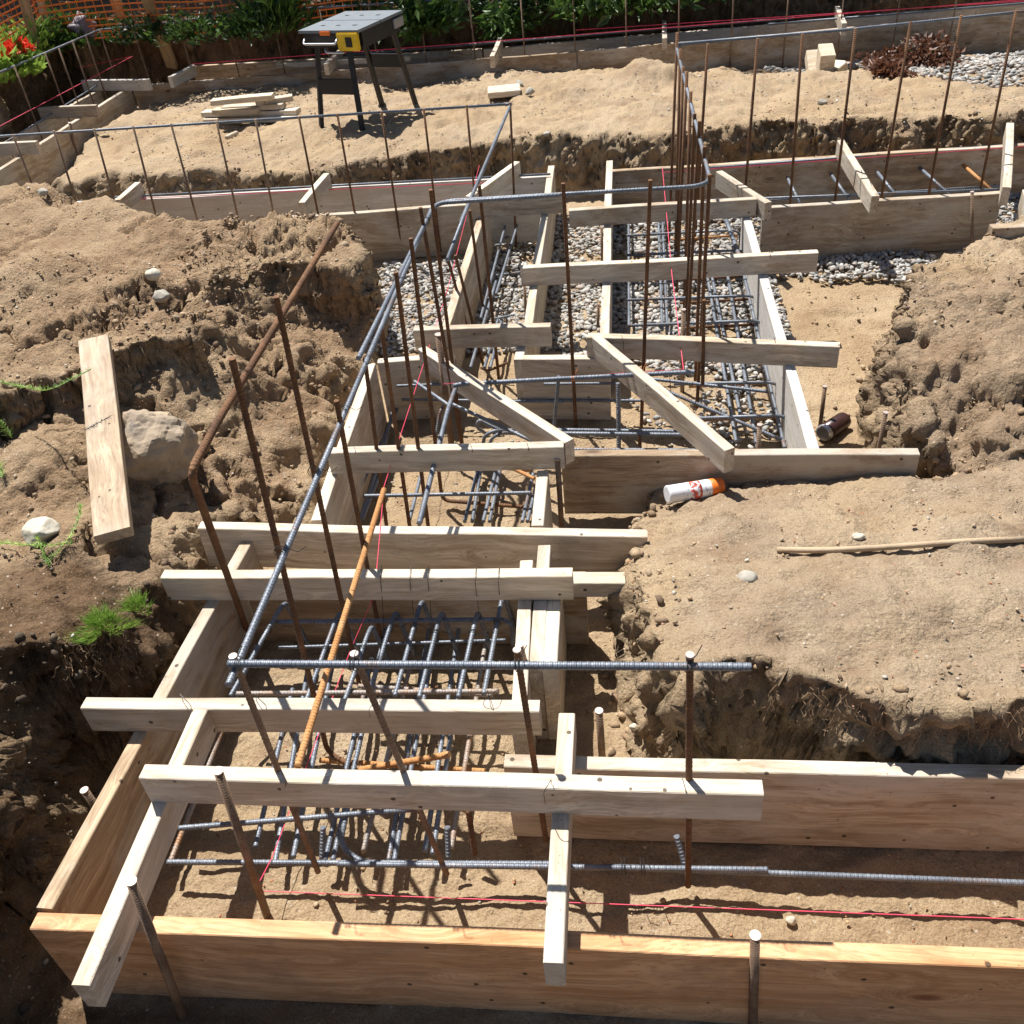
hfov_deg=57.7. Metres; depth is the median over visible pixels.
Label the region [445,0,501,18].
leafy bush
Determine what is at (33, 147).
spreader board
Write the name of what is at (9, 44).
red flowers
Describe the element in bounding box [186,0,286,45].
leafy bush
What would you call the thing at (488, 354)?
rebar bar
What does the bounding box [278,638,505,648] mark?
rebar bar
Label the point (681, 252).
rebar bar
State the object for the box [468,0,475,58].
rebar dowel
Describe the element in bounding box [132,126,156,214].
rebar dowel
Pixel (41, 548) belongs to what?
weed shoot
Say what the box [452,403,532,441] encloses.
rebar bar
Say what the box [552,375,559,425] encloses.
rebar bar
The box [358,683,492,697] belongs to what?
rebar bar
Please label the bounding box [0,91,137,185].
form board
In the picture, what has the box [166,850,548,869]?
rebar bar
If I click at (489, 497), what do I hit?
rebar bar
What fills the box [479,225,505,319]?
rebar bar
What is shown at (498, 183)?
spreader board
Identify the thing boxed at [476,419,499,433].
rebar bar
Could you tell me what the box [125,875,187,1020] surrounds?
form stake
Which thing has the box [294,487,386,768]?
rebar bar
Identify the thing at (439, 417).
rebar bar
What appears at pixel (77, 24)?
white bag
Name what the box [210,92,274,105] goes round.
loose board
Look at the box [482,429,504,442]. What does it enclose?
rebar bar
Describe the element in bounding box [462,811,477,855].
rebar bar
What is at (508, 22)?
leafy bush
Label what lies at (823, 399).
form stake
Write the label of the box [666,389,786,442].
rebar bar
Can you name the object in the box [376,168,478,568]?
mason string
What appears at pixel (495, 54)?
spreader board
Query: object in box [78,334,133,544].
plank
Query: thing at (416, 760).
rebar bar
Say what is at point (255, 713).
rebar dowel
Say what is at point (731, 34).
rebar dowel
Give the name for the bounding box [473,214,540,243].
form board
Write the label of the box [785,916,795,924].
stone
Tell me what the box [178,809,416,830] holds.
rebar bar
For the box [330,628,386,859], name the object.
rebar bar
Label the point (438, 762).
rebar bar
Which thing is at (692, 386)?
rebar bar
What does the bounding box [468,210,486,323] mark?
rebar dowel
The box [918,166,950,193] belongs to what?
rebar bar
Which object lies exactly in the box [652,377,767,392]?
rebar bar
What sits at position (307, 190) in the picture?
mason string
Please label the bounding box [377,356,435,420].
form board
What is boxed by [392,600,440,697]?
rebar bar
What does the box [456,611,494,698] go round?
rebar bar
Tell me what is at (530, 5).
leafy bush
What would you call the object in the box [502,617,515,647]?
rebar bar
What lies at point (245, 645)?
rebar bar
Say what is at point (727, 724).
roots
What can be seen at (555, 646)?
form board
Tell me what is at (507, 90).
wood offcut
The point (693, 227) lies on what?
rebar dowel
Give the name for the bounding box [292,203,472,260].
form board
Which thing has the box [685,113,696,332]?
rebar dowel
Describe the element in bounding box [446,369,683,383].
mason string
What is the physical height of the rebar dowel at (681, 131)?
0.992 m
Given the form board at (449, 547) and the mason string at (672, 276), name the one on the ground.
the form board at (449, 547)
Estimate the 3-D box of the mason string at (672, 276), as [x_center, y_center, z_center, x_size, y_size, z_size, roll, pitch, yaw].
[0.734,-1.225,4.311,0.011,0.003,2.255,-1,38,7]
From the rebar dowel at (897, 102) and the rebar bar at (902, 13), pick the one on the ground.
the rebar dowel at (897, 102)
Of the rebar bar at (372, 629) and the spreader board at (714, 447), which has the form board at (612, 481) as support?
the spreader board at (714, 447)
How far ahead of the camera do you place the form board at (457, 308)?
4.49 m
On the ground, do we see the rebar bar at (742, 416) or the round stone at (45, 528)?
the round stone at (45, 528)
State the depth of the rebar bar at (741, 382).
3.71 m
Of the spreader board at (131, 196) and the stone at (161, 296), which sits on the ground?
the stone at (161, 296)
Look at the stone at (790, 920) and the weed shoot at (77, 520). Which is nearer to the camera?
the stone at (790, 920)
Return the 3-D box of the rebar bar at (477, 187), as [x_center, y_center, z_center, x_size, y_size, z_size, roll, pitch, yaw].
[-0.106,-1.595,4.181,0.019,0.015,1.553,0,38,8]
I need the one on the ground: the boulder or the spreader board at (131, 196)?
the boulder
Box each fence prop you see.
[19,0,39,55]
[36,0,48,19]
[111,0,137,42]
[141,0,177,68]
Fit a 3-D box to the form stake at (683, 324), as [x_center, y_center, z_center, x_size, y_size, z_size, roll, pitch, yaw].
[0.708,-0.638,3.856,0.023,0.442,0.020,-1,38,7]
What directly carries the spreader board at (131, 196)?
on the form board at (257, 204)
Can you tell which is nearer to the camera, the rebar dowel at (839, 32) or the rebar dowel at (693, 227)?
the rebar dowel at (693, 227)
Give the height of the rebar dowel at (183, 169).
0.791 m
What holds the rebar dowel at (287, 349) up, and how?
on the ground
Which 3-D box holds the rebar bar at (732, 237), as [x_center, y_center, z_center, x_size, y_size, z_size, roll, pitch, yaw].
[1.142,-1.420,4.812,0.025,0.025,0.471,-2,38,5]
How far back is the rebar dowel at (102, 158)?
5.21 m
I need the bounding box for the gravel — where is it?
[369,50,1023,448]
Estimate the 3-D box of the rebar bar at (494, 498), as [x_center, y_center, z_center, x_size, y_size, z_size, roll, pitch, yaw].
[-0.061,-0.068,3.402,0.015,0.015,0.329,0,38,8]
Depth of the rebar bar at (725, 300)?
4.47 m
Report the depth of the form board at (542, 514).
3.00 m
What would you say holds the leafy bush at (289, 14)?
on the ground
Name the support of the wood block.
on the ground
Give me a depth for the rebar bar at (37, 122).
7.48 m
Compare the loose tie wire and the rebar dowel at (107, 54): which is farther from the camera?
the rebar dowel at (107, 54)
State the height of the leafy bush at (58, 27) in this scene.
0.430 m
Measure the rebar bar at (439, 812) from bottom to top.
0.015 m
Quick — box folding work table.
[298,10,418,130]
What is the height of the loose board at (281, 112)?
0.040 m
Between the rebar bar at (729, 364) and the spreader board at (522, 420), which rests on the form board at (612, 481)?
the spreader board at (522, 420)
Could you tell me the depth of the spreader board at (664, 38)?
7.59 m
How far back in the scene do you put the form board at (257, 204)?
5.64 m
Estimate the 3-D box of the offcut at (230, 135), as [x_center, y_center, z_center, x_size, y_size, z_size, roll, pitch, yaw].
[-2.029,-2.726,6.726,0.030,0.025,0.130,12,42,23]
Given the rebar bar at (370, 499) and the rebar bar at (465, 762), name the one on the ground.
the rebar bar at (370, 499)
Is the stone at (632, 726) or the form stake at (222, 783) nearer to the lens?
the form stake at (222, 783)
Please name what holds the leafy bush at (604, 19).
on the ground
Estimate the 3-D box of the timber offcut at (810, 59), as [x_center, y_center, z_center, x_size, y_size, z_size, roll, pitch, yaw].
[2.401,-3.545,7.416,0.090,0.090,0.300,-1,67,7]
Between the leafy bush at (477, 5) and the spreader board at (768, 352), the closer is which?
the spreader board at (768, 352)
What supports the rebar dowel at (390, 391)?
on the ground
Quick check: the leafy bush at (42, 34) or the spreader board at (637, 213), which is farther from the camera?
the leafy bush at (42, 34)
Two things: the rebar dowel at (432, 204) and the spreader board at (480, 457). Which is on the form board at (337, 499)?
the spreader board at (480, 457)
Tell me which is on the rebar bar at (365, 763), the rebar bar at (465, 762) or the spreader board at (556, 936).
the rebar bar at (465, 762)
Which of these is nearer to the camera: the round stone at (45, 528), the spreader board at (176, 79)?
the round stone at (45, 528)
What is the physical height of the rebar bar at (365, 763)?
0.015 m
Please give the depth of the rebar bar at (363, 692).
2.50 m
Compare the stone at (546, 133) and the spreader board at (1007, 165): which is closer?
the spreader board at (1007, 165)
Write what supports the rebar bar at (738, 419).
on the gravel
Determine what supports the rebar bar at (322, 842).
on the rebar bar at (336, 810)
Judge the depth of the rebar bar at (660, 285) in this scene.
4.54 m
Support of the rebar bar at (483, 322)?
on the gravel
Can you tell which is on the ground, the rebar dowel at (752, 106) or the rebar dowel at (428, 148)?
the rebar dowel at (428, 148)
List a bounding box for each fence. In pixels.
[0,0,47,42]
[32,0,395,38]
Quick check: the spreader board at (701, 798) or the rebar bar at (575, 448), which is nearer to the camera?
the spreader board at (701, 798)
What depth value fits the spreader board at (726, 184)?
4.78 m
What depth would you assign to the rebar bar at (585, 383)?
3.68 m
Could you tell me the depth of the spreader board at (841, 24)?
7.55 m
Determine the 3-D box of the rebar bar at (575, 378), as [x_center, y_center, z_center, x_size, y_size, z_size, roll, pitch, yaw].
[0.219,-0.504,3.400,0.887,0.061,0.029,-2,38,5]
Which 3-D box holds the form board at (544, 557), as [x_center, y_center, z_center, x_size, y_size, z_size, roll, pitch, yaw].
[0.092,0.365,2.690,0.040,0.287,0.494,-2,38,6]
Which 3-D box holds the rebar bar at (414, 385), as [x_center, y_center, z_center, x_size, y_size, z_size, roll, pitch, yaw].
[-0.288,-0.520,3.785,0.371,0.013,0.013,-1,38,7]
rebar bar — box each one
[0,29,98,73]
[0,103,508,137]
[5,77,109,141]
[100,0,457,30]
[115,173,550,197]
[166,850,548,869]
[169,643,256,865]
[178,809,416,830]
[188,221,339,632]
[225,194,578,687]
[227,645,751,671]
[228,602,309,697]
[236,688,498,695]
[252,687,294,848]
[273,674,307,859]
[274,617,502,624]
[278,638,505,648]
[290,656,336,858]
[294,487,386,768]
[305,612,359,697]
[319,758,485,771]
[319,826,325,859]
[323,658,373,859]
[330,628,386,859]
[337,846,767,875]
[339,808,374,859]
[343,625,390,697]
[345,17,793,55]
[356,42,722,360]
[356,412,391,524]
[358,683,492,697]
[358,751,450,769]
[361,474,378,520]
[361,660,411,852]
[363,491,530,497]
[364,407,397,482]
[370,611,415,688]
[386,628,430,859]
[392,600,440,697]
[392,660,431,859]
[396,383,440,386]
[401,398,562,402]
[410,474,420,519]
[413,380,452,407]
[416,388,457,525]
[417,611,459,698]
[422,628,460,852]
[430,660,462,855]
[436,405,443,437]
[444,825,451,858]
[445,102,511,261]
[451,632,488,849]
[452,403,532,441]
[453,364,694,387]
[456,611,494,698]
[458,130,501,222]
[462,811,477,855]
[463,471,478,522]
[469,280,496,368]
[470,471,481,522]
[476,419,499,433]
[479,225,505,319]
[480,362,507,371]
[481,470,497,522]
[481,600,516,695]
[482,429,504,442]
[483,319,498,368]
[488,431,510,442]
[488,470,501,522]
[489,319,502,369]
[493,431,682,436]
[494,314,513,319]
[495,224,517,295]
[496,271,519,275]
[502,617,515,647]
[512,399,640,401]
[512,428,678,432]
[513,470,535,479]
[520,472,534,522]
[525,480,535,522]
[544,382,615,384]
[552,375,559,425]
[574,447,695,449]
[603,863,1023,885]
[616,382,620,447]
[627,203,630,331]
[627,229,740,249]
[627,249,741,255]
[627,294,753,300]
[628,319,759,326]
[638,435,641,447]
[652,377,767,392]
[657,222,663,331]
[661,222,668,331]
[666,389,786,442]
[672,234,736,240]
[673,834,691,877]
[674,381,775,385]
[678,10,1023,44]
[679,276,742,280]
[679,298,747,303]
[685,323,753,329]
[689,384,765,387]
[699,414,784,419]
[703,417,775,421]
[706,278,737,442]
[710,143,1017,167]
[711,277,741,414]
[724,219,740,253]
[725,188,998,198]
[727,276,756,448]
[743,275,786,448]
[768,2,1023,24]
[768,185,999,200]
[786,176,800,203]
[829,173,850,199]
[875,170,898,196]
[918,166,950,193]
[962,163,990,188]
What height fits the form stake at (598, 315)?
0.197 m
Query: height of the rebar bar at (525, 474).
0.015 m
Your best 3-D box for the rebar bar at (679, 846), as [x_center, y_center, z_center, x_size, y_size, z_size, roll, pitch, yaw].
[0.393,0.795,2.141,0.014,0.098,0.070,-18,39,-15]
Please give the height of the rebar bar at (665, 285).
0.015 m
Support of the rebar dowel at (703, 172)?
on the ground
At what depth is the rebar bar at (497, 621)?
2.60 m
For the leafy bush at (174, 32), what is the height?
0.322 m
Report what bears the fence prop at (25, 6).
attached to the fence at (8, 19)
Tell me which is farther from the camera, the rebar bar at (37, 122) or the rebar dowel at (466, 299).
the rebar bar at (37, 122)
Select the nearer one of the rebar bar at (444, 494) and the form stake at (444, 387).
the rebar bar at (444, 494)
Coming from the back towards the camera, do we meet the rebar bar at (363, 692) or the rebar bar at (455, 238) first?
the rebar bar at (455, 238)
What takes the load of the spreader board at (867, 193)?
on the form board at (928, 223)
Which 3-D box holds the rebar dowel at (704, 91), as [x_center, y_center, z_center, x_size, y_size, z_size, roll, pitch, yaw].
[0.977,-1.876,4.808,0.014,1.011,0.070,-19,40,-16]
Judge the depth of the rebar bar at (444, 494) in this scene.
3.31 m
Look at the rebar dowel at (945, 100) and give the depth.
4.72 m
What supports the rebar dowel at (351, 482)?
on the ground
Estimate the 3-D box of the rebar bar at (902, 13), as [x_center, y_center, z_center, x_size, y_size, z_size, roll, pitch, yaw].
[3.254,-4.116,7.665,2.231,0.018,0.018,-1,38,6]
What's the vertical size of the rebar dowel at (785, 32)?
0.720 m
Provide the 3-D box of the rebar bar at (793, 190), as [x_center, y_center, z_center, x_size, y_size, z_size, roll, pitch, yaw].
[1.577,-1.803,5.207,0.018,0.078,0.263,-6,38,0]
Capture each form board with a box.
[0,91,103,166]
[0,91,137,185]
[30,912,1023,1023]
[36,541,263,914]
[77,176,546,221]
[134,51,576,109]
[195,48,482,79]
[198,521,647,571]
[249,571,588,644]
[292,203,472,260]
[311,363,386,524]
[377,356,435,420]
[429,217,493,423]
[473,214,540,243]
[483,5,1023,68]
[504,754,1023,851]
[512,560,535,754]
[514,347,527,398]
[519,355,610,419]
[524,165,556,354]
[529,545,552,738]
[531,470,552,527]
[542,600,566,738]
[562,448,919,513]
[578,13,1023,72]
[600,160,612,386]
[612,143,1023,204]
[740,217,818,448]
[759,191,999,256]
[987,222,1023,237]
[1015,190,1023,220]
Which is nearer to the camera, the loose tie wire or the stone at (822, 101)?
the loose tie wire
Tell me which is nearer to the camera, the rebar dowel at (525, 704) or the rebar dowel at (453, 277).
the rebar dowel at (525, 704)
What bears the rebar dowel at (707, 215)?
on the ground
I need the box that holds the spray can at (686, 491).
[664,478,724,503]
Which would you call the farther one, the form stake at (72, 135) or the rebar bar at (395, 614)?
the form stake at (72, 135)
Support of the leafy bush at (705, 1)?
on the ground
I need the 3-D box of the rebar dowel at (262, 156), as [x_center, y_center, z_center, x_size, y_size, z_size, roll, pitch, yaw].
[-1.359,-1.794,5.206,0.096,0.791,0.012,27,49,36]
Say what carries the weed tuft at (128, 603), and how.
on the ground
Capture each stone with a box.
[21,517,60,547]
[38,188,48,195]
[145,268,160,280]
[152,289,169,303]
[525,87,534,94]
[543,131,550,136]
[629,723,636,729]
[737,570,757,581]
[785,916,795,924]
[817,99,827,104]
[851,533,865,539]
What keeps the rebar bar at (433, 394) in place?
on the rebar bar at (483, 418)
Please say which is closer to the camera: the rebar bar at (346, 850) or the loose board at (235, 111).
the rebar bar at (346, 850)
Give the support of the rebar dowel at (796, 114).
on the ground
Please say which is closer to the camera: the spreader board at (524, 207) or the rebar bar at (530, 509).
the rebar bar at (530, 509)
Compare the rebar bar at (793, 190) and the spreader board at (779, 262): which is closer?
the spreader board at (779, 262)
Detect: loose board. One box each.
[201,107,300,116]
[203,114,300,123]
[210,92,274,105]
[211,106,261,114]
[221,102,285,109]
[255,94,292,105]
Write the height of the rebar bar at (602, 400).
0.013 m
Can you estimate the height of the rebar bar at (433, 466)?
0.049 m
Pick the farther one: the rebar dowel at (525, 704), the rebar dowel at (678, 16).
the rebar dowel at (678, 16)
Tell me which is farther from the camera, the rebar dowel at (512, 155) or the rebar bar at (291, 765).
the rebar dowel at (512, 155)
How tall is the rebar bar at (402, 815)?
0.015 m
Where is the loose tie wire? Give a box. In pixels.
[380,566,383,626]
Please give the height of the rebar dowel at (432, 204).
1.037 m
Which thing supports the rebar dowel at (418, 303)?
on the ground
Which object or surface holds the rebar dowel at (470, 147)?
on the gravel
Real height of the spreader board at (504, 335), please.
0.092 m
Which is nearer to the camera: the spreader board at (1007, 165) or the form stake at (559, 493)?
the form stake at (559, 493)
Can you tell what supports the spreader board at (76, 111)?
on the form board at (47, 125)
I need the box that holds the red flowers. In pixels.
[0,35,35,57]
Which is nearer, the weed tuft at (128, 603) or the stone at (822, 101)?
the weed tuft at (128, 603)
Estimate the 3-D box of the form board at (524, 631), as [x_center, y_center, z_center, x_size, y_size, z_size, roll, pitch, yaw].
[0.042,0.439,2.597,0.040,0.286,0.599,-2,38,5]
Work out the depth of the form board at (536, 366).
3.76 m
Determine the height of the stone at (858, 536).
0.020 m
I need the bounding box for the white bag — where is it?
[67,11,96,40]
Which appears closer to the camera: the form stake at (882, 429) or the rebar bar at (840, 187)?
the form stake at (882, 429)
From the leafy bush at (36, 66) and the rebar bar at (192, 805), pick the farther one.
the leafy bush at (36, 66)
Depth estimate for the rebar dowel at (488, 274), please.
3.82 m
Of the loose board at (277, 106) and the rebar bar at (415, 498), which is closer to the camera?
the rebar bar at (415, 498)
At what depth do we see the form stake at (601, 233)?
4.98 m
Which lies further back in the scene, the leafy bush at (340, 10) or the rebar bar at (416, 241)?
the leafy bush at (340, 10)
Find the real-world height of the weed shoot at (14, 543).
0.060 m
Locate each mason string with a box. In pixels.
[0,56,132,125]
[140,182,484,198]
[194,0,1015,63]
[260,599,372,880]
[261,891,1023,919]
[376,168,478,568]
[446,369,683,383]
[580,1,1022,29]
[662,167,683,368]
[663,146,1023,172]
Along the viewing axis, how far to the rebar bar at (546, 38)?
8.12 m
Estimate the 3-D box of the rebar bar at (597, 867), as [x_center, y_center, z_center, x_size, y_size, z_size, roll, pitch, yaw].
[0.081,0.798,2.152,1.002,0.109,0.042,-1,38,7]
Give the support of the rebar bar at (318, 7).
on the ground
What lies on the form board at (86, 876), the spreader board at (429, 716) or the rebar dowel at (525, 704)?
the spreader board at (429, 716)
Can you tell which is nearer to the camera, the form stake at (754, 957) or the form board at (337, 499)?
the form stake at (754, 957)
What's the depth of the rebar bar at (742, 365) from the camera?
3.85 m
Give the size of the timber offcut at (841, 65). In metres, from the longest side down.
0.200 x 0.110 x 0.070 m
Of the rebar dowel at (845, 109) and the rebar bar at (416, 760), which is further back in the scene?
the rebar dowel at (845, 109)
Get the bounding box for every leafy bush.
[0,15,62,55]
[0,29,46,83]
[34,0,110,57]
[50,0,143,41]
[107,6,193,45]
[143,5,238,46]
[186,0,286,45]
[215,0,320,38]
[295,0,396,28]
[377,0,475,45]
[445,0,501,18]
[473,0,554,45]
[499,0,553,16]
[541,0,657,22]
[587,0,705,27]
[656,0,752,10]
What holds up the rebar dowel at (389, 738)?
on the rebar bar at (597, 867)
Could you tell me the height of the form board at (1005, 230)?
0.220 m
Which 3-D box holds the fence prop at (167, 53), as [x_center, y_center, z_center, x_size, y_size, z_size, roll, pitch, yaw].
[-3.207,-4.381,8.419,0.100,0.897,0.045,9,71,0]
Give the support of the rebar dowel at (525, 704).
on the ground
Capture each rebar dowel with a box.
[12,134,32,182]
[13,66,42,140]
[44,52,70,121]
[53,130,76,201]
[58,48,78,104]
[72,41,93,103]
[85,36,106,99]
[93,128,114,199]
[99,29,119,91]
[131,25,148,78]
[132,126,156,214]
[170,123,197,220]
[180,29,194,79]
[215,121,238,219]
[227,31,239,76]
[228,357,351,766]
[228,653,320,873]
[254,119,273,211]
[271,14,285,73]
[273,295,361,686]
[298,116,318,213]
[334,399,382,638]
[336,114,355,212]
[350,650,449,876]
[363,356,387,525]
[377,308,410,525]
[380,111,400,241]
[394,271,429,525]
[409,237,522,508]
[418,2,426,61]
[418,207,462,443]
[423,108,441,251]
[429,189,463,442]
[447,260,467,324]
[454,254,483,366]
[465,105,476,220]
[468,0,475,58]
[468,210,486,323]
[477,185,499,379]
[509,102,516,247]
[513,646,548,841]
[520,0,525,54]
[561,182,577,427]
[572,0,575,50]
[625,0,626,46]
[639,179,651,428]
[668,32,678,240]
[674,49,681,256]
[675,66,684,257]
[675,71,688,291]
[678,0,679,41]
[683,91,692,307]
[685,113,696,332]
[685,651,694,888]
[686,120,701,335]
[693,146,706,380]
[695,43,708,241]
[695,174,711,407]
[701,299,705,384]
[729,0,733,67]
[744,38,758,185]
[782,0,788,67]
[789,34,803,203]
[834,28,856,200]
[836,0,843,59]
[880,21,911,197]
[892,0,900,46]
[927,15,962,194]
[949,0,956,39]
[979,10,1017,191]
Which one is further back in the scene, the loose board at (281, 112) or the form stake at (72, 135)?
the form stake at (72, 135)
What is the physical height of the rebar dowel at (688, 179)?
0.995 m
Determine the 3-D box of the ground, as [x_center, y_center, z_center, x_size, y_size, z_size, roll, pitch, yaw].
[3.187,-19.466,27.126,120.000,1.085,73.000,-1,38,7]
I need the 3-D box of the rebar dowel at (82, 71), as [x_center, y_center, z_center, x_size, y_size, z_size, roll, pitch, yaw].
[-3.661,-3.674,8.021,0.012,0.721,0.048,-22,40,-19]
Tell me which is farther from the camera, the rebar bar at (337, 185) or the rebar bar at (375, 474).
the rebar bar at (337, 185)
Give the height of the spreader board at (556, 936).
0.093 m
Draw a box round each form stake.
[68,122,77,154]
[80,786,95,807]
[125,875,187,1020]
[213,766,270,919]
[435,332,453,443]
[516,641,526,660]
[523,286,526,313]
[554,459,563,527]
[595,707,605,756]
[596,303,599,327]
[600,227,602,260]
[680,308,685,392]
[748,930,760,1023]
[756,423,761,448]
[818,385,826,425]
[877,411,888,447]
[970,191,973,243]
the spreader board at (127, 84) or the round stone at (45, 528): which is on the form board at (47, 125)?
the spreader board at (127, 84)
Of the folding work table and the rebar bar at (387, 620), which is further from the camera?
the folding work table
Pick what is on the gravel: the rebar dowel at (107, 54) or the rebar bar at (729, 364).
the rebar bar at (729, 364)
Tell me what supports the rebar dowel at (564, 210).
on the ground
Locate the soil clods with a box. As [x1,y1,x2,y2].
[0,90,1023,1023]
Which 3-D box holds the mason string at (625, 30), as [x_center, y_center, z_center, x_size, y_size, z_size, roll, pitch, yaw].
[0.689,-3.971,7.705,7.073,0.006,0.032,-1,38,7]
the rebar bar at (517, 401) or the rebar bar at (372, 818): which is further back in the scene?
the rebar bar at (517, 401)
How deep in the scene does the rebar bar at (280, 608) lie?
2.68 m
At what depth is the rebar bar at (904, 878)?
2.09 m
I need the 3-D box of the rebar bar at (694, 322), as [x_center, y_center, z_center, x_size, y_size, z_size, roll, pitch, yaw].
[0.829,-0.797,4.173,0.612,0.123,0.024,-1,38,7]
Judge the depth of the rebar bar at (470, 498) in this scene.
3.38 m
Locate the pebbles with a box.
[0,66,1023,964]
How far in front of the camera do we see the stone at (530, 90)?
6.85 m
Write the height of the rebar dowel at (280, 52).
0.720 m
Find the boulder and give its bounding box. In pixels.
[120,409,199,488]
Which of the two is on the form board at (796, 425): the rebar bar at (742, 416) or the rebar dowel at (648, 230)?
the rebar bar at (742, 416)
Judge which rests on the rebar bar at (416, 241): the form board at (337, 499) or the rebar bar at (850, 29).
the rebar bar at (850, 29)
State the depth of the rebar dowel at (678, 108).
4.61 m
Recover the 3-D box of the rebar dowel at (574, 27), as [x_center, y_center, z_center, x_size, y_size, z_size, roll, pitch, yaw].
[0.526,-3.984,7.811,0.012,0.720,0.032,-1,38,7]
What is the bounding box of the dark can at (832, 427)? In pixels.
[816,412,850,441]
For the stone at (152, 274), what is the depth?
3.94 m
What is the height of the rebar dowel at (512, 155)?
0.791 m
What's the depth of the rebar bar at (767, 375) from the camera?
3.79 m
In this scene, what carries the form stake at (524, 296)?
on the ground
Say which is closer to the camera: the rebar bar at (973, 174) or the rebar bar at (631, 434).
the rebar bar at (631, 434)
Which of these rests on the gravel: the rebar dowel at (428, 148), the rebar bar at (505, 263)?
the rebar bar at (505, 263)
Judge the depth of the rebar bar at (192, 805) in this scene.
2.42 m
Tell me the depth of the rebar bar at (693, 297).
4.34 m
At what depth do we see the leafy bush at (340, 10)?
8.31 m
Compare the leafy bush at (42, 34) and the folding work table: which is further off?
the leafy bush at (42, 34)
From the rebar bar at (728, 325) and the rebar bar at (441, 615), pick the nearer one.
the rebar bar at (441, 615)
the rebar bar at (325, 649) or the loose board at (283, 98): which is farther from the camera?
the loose board at (283, 98)
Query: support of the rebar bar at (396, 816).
on the ground
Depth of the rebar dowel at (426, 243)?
3.38 m
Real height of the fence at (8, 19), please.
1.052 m
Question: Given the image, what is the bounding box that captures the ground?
[0,0,1023,1023]
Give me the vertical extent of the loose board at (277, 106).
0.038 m
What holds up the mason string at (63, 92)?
attached to the rebar dowel at (68, 76)
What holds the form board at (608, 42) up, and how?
on the ground
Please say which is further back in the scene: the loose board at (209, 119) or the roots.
the loose board at (209, 119)
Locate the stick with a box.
[777,536,1023,552]
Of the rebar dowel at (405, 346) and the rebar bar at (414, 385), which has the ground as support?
the rebar dowel at (405, 346)
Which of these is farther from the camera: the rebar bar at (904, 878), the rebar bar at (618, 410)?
the rebar bar at (618, 410)
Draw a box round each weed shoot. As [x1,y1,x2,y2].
[0,367,92,390]
[0,417,12,437]
[0,536,73,548]
[33,534,49,566]
[44,501,85,561]
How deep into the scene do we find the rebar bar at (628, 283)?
4.57 m
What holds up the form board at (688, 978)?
on the ground
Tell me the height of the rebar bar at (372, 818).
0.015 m
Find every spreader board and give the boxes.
[0,140,42,155]
[37,104,100,118]
[71,709,216,1006]
[80,697,542,735]
[81,79,152,90]
[115,182,143,207]
[139,764,763,820]
[160,568,573,599]
[168,65,196,87]
[275,55,410,67]
[298,173,331,217]
[323,49,343,74]
[328,441,564,473]
[413,323,551,349]
[418,346,574,463]
[465,161,520,209]
[470,197,562,218]
[490,37,502,67]
[520,250,818,286]
[543,713,576,985]
[569,197,756,227]
[586,333,839,367]
[592,335,734,472]
[662,20,666,49]
[715,170,771,220]
[834,6,846,35]
[835,140,879,213]
[998,123,1013,205]
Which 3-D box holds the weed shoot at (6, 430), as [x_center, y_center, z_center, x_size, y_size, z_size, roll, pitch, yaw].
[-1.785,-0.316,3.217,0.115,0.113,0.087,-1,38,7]
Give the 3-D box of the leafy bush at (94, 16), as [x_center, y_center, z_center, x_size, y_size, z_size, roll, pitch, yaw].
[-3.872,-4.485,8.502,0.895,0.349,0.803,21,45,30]
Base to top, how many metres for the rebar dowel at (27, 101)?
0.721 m
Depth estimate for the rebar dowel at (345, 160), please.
5.04 m
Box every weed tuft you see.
[62,600,144,645]
[112,587,155,615]
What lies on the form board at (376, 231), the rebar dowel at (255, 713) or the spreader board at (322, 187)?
the spreader board at (322, 187)
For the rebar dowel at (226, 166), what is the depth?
5.15 m
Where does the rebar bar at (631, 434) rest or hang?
on the rebar bar at (639, 442)
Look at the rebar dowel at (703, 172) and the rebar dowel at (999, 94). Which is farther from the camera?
the rebar dowel at (999, 94)
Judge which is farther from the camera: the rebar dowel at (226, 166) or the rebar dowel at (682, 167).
the rebar dowel at (226, 166)
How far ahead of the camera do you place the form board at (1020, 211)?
4.50 m
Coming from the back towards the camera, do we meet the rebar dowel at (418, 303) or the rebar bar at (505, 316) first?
the rebar bar at (505, 316)
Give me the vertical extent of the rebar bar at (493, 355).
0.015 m
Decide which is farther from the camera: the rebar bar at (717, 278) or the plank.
the rebar bar at (717, 278)
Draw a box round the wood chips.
[170,295,1023,942]
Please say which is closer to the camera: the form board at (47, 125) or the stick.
the stick
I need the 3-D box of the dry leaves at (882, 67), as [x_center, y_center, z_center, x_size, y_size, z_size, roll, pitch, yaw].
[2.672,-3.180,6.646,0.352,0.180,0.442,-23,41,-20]
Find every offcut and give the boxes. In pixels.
[225,131,238,139]
[488,83,519,98]
[805,49,816,69]
[816,43,835,71]
[834,60,847,71]
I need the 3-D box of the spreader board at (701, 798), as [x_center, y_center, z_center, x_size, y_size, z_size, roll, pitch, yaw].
[-0.150,0.595,1.979,1.326,0.094,0.041,-1,38,7]
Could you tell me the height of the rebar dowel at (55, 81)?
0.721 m
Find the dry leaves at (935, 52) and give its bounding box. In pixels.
[845,29,965,69]
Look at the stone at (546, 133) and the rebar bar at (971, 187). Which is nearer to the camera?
the rebar bar at (971, 187)
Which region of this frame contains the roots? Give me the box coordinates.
[52,596,1023,755]

